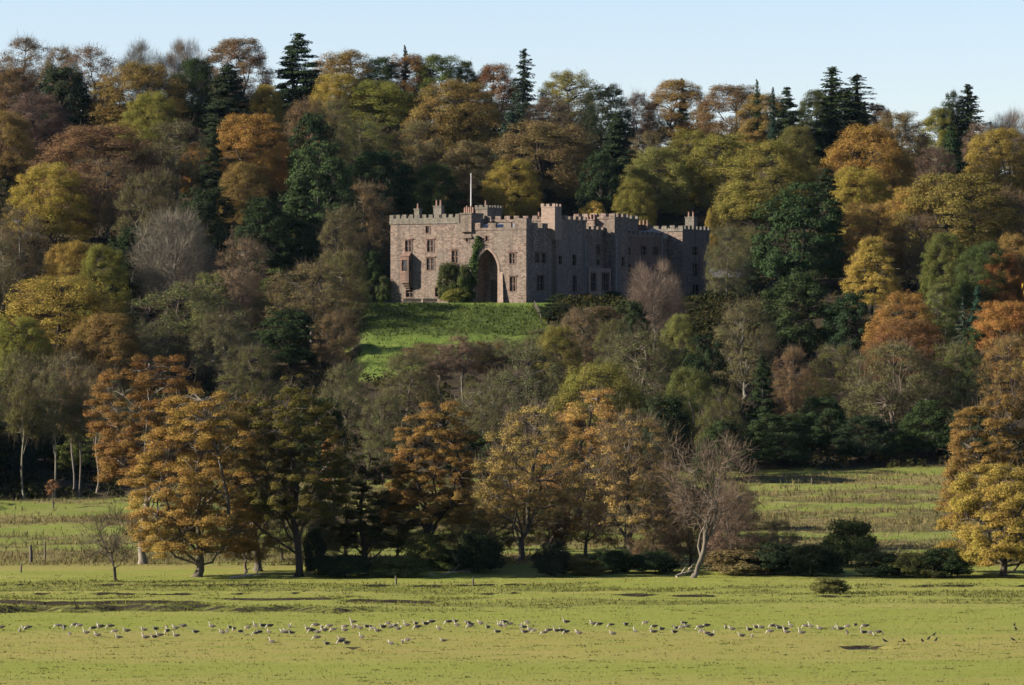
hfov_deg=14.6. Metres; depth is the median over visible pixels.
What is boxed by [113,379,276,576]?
oak tree
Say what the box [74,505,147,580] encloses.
thinning tree
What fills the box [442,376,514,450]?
thinning tree
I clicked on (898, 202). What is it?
broadleaf tree
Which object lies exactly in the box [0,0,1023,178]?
sky
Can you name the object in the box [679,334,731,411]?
evergreen tree
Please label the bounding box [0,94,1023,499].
undergrowth
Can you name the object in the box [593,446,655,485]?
evergreen tree
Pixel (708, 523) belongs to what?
dead tree
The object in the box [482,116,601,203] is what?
broadleaf tree
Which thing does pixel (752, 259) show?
evergreen tree
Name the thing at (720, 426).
evergreen tree
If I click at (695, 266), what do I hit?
window
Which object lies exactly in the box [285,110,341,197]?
evergreen tree
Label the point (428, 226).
window
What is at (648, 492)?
thinning tree
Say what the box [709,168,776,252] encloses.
thinning tree
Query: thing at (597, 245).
window
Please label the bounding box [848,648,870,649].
water pool
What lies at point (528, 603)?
pasture grass
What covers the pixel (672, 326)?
broadleaf tree
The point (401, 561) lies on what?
bush
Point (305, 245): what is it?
cedar tree
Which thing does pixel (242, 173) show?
broadleaf tree
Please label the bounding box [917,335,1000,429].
thinning tree
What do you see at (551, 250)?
castle
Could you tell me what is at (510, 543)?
thinning tree
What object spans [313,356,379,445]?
thinning tree
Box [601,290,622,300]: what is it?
bush
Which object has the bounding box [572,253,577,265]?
window
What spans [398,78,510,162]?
broadleaf tree
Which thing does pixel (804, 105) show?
broadleaf tree
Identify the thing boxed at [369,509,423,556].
thinning tree
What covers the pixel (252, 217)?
evergreen tree
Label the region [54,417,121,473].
evergreen tree
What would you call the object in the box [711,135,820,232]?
broadleaf tree
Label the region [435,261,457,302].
bush
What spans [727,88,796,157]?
broadleaf tree
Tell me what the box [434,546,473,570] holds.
bush
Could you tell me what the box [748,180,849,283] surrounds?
evergreen tree
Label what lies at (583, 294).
bush
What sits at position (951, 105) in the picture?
broadleaf tree
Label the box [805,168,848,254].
cedar tree
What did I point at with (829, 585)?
bush
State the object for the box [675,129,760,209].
broadleaf tree
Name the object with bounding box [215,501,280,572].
thinning tree
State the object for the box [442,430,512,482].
evergreen tree
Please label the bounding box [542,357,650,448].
broadleaf tree
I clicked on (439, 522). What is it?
thinning tree
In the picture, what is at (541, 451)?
evergreen tree
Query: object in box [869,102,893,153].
broadleaf tree
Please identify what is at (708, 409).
thinning tree
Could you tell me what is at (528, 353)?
thinning tree
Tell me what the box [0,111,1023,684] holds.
ground
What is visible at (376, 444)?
thinning tree
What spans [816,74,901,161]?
fir tree
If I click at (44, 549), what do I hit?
fence post
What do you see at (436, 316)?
bank grass
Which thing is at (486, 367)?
slender tree
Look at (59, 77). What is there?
evergreen tree
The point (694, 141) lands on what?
broadleaf tree
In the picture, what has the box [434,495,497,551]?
thinning tree
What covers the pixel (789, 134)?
broadleaf tree
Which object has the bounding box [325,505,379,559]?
thinning tree
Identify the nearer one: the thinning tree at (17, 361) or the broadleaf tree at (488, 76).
the thinning tree at (17, 361)
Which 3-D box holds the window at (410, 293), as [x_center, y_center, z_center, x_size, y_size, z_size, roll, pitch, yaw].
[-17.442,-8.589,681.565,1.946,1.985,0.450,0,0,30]
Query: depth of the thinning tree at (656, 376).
569.95 m
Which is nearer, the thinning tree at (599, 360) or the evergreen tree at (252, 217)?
the thinning tree at (599, 360)
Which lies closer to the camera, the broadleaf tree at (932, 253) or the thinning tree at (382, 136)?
the broadleaf tree at (932, 253)
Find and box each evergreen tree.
[0,421,42,479]
[16,401,72,465]
[28,65,99,138]
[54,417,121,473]
[105,224,156,312]
[172,185,238,260]
[225,194,293,275]
[248,267,301,326]
[248,307,330,368]
[277,140,367,242]
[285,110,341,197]
[289,395,348,471]
[345,149,426,222]
[359,249,387,302]
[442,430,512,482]
[525,440,588,477]
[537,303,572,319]
[574,150,622,213]
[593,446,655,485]
[613,300,655,365]
[639,395,694,463]
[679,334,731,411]
[679,470,735,526]
[684,296,714,301]
[691,419,760,479]
[703,290,743,301]
[734,262,766,295]
[743,250,784,268]
[744,412,812,466]
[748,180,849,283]
[757,269,850,361]
[786,396,856,452]
[819,290,875,364]
[831,415,903,462]
[892,399,958,457]
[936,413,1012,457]
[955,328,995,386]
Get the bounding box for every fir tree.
[225,225,238,296]
[396,45,410,124]
[492,49,551,140]
[666,78,688,148]
[745,79,766,161]
[762,87,779,159]
[795,66,864,161]
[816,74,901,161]
[935,84,1006,166]
[952,298,972,385]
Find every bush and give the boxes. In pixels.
[302,525,326,573]
[310,552,374,576]
[366,552,430,576]
[375,275,391,301]
[400,530,457,569]
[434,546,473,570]
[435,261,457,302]
[440,288,471,301]
[446,529,506,571]
[454,261,475,302]
[529,539,571,575]
[545,294,574,301]
[565,558,606,574]
[574,293,602,300]
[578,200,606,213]
[586,547,635,572]
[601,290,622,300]
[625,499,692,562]
[629,549,681,572]
[703,544,774,574]
[728,282,760,298]
[736,535,819,574]
[785,542,846,575]
[810,577,852,593]
[818,515,881,565]
[852,549,902,576]
[886,547,943,577]
[917,545,977,577]
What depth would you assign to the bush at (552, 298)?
669.54 m
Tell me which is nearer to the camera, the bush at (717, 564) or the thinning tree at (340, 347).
the bush at (717, 564)
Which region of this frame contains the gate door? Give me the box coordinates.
[491,280,497,302]
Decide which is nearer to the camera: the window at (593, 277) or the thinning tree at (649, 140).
the window at (593, 277)
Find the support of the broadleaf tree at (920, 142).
on the ground at (702, 647)
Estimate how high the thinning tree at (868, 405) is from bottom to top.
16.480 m
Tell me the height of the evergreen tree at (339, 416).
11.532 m
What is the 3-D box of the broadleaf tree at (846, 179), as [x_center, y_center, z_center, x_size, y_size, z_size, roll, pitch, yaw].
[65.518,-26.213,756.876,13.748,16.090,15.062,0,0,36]
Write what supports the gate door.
in the castle
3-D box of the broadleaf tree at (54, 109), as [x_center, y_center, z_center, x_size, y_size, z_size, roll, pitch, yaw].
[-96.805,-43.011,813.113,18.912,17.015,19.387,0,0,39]
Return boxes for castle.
[389,173,709,302]
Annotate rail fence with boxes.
[534,300,541,323]
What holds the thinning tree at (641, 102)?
on the ground at (702, 647)
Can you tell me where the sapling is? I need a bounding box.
[44,478,61,507]
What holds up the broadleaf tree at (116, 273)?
on the ground at (702, 647)
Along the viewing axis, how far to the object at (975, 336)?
617.23 m
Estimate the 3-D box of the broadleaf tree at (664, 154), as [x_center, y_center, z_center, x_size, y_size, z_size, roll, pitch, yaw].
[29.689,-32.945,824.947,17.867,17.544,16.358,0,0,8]
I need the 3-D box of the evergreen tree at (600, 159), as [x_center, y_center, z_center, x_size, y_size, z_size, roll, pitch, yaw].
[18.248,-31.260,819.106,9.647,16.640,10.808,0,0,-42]
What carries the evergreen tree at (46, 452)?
on the ground at (702, 647)
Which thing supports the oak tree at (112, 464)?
on the ground at (702, 647)
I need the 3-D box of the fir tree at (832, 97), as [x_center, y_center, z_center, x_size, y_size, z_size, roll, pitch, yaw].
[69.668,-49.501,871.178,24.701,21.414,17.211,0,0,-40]
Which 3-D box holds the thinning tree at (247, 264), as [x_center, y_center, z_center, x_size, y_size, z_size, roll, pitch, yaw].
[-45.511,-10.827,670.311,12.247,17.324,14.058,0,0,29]
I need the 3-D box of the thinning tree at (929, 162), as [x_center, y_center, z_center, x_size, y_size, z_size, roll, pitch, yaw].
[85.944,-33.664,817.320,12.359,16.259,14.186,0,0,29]
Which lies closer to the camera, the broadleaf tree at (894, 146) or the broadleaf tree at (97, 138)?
the broadleaf tree at (97, 138)
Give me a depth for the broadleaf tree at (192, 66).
848.50 m
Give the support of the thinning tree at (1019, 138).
on the ground at (702, 647)
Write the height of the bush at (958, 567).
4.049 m
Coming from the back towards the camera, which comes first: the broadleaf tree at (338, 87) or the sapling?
the broadleaf tree at (338, 87)
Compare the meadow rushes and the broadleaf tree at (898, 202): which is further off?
the broadleaf tree at (898, 202)
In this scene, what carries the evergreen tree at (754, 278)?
on the ground at (702, 647)
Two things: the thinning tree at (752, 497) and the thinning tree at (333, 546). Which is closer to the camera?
the thinning tree at (333, 546)
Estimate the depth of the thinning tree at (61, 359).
550.03 m
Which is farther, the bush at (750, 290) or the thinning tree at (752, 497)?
the bush at (750, 290)
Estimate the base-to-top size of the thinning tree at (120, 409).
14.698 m
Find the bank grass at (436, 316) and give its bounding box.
[339,300,549,386]
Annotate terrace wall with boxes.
[403,298,420,302]
[423,298,436,302]
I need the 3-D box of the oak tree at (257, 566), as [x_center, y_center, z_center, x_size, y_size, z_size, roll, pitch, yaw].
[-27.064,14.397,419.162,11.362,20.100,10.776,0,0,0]
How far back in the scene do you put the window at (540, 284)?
674.60 m
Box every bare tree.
[117,31,169,106]
[126,201,224,319]
[158,34,208,104]
[622,254,688,351]
[982,104,1023,177]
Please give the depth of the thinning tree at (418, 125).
830.53 m
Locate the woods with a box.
[0,280,1023,382]
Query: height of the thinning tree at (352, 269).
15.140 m
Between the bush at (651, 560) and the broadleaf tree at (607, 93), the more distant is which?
the broadleaf tree at (607, 93)
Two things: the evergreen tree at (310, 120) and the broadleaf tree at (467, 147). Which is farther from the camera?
the broadleaf tree at (467, 147)
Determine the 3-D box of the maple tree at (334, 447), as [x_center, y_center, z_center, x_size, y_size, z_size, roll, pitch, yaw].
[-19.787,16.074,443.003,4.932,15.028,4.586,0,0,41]
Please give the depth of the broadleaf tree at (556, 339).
586.83 m
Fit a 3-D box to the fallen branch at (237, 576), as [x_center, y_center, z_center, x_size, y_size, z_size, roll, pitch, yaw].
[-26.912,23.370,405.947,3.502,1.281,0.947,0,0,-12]
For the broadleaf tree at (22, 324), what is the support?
on the ground at (702, 647)
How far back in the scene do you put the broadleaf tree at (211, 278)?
657.20 m
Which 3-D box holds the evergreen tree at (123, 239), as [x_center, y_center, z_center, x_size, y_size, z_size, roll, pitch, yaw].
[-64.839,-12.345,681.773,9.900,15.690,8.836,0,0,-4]
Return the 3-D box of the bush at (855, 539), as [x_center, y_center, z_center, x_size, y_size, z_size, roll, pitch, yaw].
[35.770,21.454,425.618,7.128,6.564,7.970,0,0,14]
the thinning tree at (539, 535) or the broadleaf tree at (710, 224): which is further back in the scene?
the broadleaf tree at (710, 224)
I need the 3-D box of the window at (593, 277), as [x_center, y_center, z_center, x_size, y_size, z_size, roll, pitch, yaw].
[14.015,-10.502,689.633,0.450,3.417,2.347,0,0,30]
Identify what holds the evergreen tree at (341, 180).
on the ground at (702, 647)
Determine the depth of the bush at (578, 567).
412.00 m
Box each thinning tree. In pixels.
[0,31,57,102]
[0,62,24,109]
[0,203,56,293]
[0,233,28,311]
[0,346,61,436]
[0,383,24,469]
[23,342,100,459]
[35,39,81,103]
[51,40,128,116]
[67,151,153,243]
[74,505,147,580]
[84,368,138,452]
[110,166,182,257]
[113,313,184,380]
[114,273,268,383]
[133,111,222,207]
[186,305,255,387]
[208,232,273,326]
[213,263,268,338]
[213,477,273,533]
[214,341,290,422]
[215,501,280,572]
[253,256,370,345]
[258,511,305,560]
[277,92,335,164]
[289,499,344,558]
[308,92,360,163]
[310,306,361,368]
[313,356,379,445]
[314,200,370,282]
[319,244,378,330]
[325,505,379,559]
[335,111,403,180]
[340,172,399,278]
[356,390,409,483]
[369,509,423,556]
[376,349,439,416]
[386,114,457,189]
[399,342,451,365]
[422,475,475,534]
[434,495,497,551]
[442,341,497,361]
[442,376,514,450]
[465,391,593,560]
[469,505,517,551]
[476,337,529,362]
[479,337,573,444]
[480,473,521,527]
[517,87,592,169]
[517,498,575,548]
[522,328,558,352]
[544,484,624,555]
[551,302,612,374]
[575,399,689,568]
[582,305,621,316]
[591,315,631,377]
[596,322,687,412]
[616,87,662,150]
[619,468,694,530]
[627,126,671,187]
[651,481,729,565]
[692,381,752,473]
[694,487,763,564]
[701,217,753,298]
[707,477,762,540]
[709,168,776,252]
[709,289,782,398]
[724,223,776,272]
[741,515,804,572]
[768,341,822,422]
[796,333,873,431]
[828,335,959,438]
[890,209,952,290]
[908,143,961,214]
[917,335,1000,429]
[960,117,1001,174]
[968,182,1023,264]
[973,326,1023,429]
[1009,125,1023,175]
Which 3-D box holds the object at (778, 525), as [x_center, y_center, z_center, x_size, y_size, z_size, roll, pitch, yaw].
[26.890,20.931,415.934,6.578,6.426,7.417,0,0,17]
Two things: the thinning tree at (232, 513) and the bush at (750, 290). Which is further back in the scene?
the bush at (750, 290)
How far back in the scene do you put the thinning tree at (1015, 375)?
579.33 m
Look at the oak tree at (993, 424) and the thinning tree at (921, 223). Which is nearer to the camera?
the oak tree at (993, 424)
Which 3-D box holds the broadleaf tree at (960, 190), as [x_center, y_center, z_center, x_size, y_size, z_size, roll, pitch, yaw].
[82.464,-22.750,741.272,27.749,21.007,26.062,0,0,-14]
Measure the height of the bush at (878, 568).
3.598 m
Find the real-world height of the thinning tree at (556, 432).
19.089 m
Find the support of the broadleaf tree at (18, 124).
on the ground at (702, 647)
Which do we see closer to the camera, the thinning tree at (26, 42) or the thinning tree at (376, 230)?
the thinning tree at (376, 230)
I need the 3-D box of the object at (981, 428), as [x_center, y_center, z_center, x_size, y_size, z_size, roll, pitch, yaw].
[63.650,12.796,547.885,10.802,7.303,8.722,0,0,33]
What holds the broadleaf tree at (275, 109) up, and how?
on the ground at (702, 647)
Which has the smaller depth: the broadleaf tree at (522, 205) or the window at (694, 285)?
the window at (694, 285)
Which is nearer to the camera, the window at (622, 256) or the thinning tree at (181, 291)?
the thinning tree at (181, 291)
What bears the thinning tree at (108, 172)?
on the ground at (702, 647)
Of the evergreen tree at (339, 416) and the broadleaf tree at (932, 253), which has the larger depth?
the broadleaf tree at (932, 253)
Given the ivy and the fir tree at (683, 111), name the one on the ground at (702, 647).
the fir tree at (683, 111)
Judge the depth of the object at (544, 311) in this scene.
655.60 m
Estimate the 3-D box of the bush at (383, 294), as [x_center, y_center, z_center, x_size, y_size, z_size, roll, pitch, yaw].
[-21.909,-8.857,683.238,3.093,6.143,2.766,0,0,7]
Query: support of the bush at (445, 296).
on the ground at (702, 647)
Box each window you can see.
[403,239,412,251]
[405,286,413,297]
[425,225,430,233]
[425,256,434,270]
[426,238,434,252]
[433,286,439,296]
[450,249,457,262]
[507,252,515,264]
[508,275,516,291]
[534,251,540,263]
[536,274,545,290]
[541,251,546,263]
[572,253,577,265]
[572,274,576,292]
[586,268,610,295]
[591,272,597,291]
[596,244,600,255]
[602,272,610,290]
[621,256,625,266]
[641,244,646,255]
[653,245,659,255]
[654,265,660,275]
[692,246,697,255]
[692,283,700,294]
[693,262,699,276]
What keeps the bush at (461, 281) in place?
on the ground at (702, 647)
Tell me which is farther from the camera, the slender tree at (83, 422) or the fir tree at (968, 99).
the fir tree at (968, 99)
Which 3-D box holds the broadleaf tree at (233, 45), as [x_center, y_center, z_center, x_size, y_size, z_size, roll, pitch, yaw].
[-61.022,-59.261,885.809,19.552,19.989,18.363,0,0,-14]
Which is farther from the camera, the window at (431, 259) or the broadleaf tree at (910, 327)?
the window at (431, 259)
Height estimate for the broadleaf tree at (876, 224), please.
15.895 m
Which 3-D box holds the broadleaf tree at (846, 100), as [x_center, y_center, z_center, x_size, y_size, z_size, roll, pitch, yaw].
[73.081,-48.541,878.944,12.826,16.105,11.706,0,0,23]
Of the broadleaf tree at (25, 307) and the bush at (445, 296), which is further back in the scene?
the bush at (445, 296)
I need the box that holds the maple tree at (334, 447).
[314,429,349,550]
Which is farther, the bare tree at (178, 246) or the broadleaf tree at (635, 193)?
the broadleaf tree at (635, 193)
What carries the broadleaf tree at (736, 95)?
on the ground at (702, 647)
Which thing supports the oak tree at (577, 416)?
on the ground at (702, 647)
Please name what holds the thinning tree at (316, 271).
on the ground at (702, 647)
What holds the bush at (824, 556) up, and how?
on the ground at (702, 647)
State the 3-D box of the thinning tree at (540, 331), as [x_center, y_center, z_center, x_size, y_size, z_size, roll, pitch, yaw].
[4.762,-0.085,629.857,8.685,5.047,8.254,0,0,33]
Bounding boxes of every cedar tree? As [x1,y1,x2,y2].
[188,63,273,149]
[191,126,232,219]
[260,33,331,118]
[275,178,326,271]
[477,112,535,188]
[594,112,651,197]
[739,355,784,447]
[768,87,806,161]
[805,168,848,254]
[933,126,974,202]
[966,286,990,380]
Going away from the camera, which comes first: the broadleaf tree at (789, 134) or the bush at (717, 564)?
the bush at (717, 564)
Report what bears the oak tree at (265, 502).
on the ground at (702, 647)
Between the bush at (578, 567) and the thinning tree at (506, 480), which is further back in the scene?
the thinning tree at (506, 480)
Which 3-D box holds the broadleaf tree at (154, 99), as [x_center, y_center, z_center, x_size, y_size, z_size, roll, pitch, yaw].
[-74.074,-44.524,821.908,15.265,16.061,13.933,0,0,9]
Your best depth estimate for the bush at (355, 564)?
407.77 m
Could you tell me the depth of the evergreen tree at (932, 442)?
549.30 m
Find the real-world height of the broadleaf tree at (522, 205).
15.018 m
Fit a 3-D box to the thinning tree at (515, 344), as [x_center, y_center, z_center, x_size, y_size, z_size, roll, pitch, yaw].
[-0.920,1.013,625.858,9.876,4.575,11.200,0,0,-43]
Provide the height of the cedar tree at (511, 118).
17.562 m
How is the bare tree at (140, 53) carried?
on the ground at (702, 647)
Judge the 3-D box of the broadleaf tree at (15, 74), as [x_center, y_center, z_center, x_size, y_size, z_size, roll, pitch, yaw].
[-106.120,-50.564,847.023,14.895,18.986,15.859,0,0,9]
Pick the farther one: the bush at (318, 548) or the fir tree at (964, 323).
the fir tree at (964, 323)
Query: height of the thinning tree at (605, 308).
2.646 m
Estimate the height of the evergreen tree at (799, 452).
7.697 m
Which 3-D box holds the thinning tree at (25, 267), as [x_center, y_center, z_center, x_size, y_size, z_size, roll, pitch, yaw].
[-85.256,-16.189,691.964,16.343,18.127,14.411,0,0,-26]
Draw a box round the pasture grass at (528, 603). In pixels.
[0,572,1023,684]
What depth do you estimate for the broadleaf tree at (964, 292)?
686.29 m
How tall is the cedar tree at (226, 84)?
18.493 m
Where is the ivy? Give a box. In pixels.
[466,235,483,287]
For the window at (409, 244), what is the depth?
681.89 m
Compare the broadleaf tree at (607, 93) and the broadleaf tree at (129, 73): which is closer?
the broadleaf tree at (129, 73)
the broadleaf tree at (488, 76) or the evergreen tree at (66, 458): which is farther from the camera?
the broadleaf tree at (488, 76)
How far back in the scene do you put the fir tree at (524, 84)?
891.36 m
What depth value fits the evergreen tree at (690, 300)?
668.17 m
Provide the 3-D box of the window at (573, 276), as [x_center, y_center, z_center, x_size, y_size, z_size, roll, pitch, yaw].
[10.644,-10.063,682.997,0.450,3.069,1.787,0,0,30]
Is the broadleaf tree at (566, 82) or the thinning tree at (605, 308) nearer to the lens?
the thinning tree at (605, 308)
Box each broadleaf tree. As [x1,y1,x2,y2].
[0,61,40,132]
[0,90,78,166]
[0,109,37,185]
[0,268,144,374]
[0,314,56,390]
[2,160,99,247]
[25,122,167,217]
[41,238,102,320]
[59,309,143,390]
[73,243,132,321]
[87,58,192,144]
[116,89,186,156]
[161,54,225,138]
[178,143,209,198]
[189,269,233,342]
[200,34,276,109]
[207,111,299,191]
[217,161,271,225]
[248,83,284,132]
[306,73,375,129]
[313,48,382,115]
[331,79,430,152]
[361,54,403,122]
[375,52,438,120]
[397,162,465,217]
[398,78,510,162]
[407,50,469,117]
[436,139,505,206]
[455,57,481,123]
[466,62,521,128]
[477,158,543,219]
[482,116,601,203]
[530,324,583,400]
[533,68,599,131]
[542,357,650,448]
[577,78,640,156]
[611,178,657,226]
[617,145,697,223]
[636,78,715,145]
[656,127,721,201]
[657,310,698,385]
[660,365,718,447]
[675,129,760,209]
[689,82,770,151]
[704,207,720,263]
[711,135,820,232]
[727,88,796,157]
[769,124,821,194]
[795,84,832,151]
[815,117,921,219]
[819,89,871,133]
[825,164,895,243]
[838,233,903,317]
[839,200,910,280]
[859,314,960,401]
[860,288,942,365]
[867,146,917,212]
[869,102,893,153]
[869,109,931,176]
[880,185,945,258]
[887,165,1023,262]
[916,229,969,303]
[918,107,963,173]
[922,281,959,358]
[938,89,966,161]
[950,239,1022,315]
[963,126,1023,194]
[964,299,1023,388]
[977,252,1023,313]
[986,232,1023,316]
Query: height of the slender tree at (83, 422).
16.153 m
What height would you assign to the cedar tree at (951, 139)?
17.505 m
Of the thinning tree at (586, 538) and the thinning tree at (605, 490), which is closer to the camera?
the thinning tree at (605, 490)
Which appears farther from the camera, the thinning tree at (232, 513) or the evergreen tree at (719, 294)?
the evergreen tree at (719, 294)
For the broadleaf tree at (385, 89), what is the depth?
866.66 m
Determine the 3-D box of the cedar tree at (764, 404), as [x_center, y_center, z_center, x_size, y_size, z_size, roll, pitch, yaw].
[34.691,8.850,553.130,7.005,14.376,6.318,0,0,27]
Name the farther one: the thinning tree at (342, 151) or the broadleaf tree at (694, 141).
the broadleaf tree at (694, 141)
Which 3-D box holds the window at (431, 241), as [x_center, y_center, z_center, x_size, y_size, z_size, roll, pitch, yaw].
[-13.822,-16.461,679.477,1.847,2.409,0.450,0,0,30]
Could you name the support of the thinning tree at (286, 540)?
on the ground at (702, 647)
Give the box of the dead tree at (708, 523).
[646,422,768,577]
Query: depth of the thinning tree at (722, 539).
414.97 m
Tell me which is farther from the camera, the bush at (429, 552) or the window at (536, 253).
the window at (536, 253)
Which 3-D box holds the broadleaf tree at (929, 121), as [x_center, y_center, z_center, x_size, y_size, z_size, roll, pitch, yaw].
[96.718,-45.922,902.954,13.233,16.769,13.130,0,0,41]
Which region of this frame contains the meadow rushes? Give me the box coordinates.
[0,463,1022,565]
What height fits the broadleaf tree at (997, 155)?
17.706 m
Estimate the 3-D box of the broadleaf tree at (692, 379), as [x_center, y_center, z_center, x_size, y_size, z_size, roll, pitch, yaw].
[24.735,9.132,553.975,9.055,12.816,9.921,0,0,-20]
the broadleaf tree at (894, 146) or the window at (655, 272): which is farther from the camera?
the broadleaf tree at (894, 146)
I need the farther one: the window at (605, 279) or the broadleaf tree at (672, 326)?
the window at (605, 279)
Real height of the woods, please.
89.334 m
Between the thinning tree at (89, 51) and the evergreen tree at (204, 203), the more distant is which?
the thinning tree at (89, 51)
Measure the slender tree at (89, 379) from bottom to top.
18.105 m
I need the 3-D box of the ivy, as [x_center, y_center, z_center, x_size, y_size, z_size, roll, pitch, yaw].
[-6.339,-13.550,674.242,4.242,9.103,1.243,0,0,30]
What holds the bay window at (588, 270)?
in the castle
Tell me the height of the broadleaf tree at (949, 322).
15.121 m
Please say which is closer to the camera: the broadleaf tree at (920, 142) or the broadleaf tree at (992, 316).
the broadleaf tree at (992, 316)
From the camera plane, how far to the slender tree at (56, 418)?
506.65 m
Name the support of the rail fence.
on the ground at (702, 647)
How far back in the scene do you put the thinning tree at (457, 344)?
623.17 m
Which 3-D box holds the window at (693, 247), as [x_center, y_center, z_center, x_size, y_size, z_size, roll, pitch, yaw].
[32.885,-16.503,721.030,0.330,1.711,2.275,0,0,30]
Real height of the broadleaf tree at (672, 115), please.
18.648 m
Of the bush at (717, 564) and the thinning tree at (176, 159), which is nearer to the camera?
the bush at (717, 564)
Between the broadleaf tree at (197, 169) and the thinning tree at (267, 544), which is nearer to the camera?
the thinning tree at (267, 544)
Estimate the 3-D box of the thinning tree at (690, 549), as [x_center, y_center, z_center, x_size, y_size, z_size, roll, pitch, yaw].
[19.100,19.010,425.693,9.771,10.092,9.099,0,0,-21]
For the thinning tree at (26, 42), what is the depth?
896.53 m
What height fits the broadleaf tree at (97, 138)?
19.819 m
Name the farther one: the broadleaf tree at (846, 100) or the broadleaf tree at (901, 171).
the broadleaf tree at (846, 100)
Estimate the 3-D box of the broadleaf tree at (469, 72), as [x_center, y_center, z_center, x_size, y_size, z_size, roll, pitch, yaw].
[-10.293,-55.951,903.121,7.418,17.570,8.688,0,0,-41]
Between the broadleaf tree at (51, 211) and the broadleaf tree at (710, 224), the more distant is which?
the broadleaf tree at (710, 224)
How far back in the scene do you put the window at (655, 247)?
712.35 m
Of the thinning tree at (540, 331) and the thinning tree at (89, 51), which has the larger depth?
the thinning tree at (89, 51)
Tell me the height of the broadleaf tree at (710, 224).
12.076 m
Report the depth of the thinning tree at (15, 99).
860.72 m
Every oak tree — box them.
[76,347,215,563]
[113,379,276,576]
[202,389,305,571]
[218,367,358,576]
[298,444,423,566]
[371,394,484,543]
[503,382,649,550]
[929,452,1023,576]
[930,382,1023,560]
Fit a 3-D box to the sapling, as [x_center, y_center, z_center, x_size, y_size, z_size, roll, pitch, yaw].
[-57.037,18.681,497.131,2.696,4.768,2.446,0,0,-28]
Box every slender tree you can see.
[2,366,48,498]
[35,364,74,497]
[56,357,91,492]
[63,377,96,496]
[81,362,114,492]
[422,342,462,403]
[444,329,485,404]
[469,335,508,406]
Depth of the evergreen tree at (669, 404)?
539.08 m
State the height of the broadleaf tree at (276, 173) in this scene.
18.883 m
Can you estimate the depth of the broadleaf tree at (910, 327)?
604.47 m
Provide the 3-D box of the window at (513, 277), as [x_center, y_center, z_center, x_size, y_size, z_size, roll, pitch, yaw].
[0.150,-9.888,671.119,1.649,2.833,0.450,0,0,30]
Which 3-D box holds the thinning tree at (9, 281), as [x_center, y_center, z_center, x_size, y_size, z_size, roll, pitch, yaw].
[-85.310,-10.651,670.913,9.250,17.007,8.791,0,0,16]
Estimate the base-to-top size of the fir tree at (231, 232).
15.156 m
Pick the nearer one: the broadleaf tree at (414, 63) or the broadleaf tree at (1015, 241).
the broadleaf tree at (1015, 241)
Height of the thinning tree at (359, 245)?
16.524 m
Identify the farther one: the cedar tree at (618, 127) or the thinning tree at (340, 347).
the cedar tree at (618, 127)
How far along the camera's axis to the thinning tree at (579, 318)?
612.10 m
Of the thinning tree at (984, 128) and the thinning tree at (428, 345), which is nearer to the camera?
the thinning tree at (428, 345)
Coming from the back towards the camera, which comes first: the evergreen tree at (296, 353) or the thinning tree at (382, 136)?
the thinning tree at (382, 136)
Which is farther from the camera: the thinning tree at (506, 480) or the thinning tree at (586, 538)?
the thinning tree at (506, 480)
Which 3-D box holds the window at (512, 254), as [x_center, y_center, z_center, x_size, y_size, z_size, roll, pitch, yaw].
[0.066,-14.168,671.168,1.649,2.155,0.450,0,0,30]
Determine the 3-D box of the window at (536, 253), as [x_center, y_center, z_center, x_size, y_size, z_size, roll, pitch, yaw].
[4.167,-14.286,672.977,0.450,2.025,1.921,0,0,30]
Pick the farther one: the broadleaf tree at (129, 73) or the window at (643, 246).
the broadleaf tree at (129, 73)
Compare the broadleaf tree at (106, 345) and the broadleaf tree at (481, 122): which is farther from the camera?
the broadleaf tree at (481, 122)
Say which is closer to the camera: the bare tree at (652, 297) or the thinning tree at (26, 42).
the bare tree at (652, 297)
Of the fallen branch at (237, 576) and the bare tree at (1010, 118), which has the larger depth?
the bare tree at (1010, 118)
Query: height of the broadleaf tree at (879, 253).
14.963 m
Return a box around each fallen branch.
[229,567,262,578]
[430,564,469,574]
[675,566,692,576]
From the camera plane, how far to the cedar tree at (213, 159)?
759.32 m
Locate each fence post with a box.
[29,545,32,561]
[44,541,45,558]
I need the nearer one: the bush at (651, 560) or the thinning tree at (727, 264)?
the bush at (651, 560)
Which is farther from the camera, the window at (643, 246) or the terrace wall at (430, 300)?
the window at (643, 246)
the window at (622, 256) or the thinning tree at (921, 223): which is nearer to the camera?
the window at (622, 256)
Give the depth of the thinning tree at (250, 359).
577.11 m
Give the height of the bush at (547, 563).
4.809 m
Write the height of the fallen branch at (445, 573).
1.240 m
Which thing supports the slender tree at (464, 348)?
on the ground at (702, 647)
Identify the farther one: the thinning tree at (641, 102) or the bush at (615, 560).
the thinning tree at (641, 102)
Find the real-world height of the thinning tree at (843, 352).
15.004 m
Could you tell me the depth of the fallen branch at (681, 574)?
407.94 m
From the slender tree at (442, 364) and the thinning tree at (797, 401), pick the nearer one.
the thinning tree at (797, 401)
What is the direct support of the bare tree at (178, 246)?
on the ground at (702, 647)
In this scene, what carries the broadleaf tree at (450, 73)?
on the ground at (702, 647)

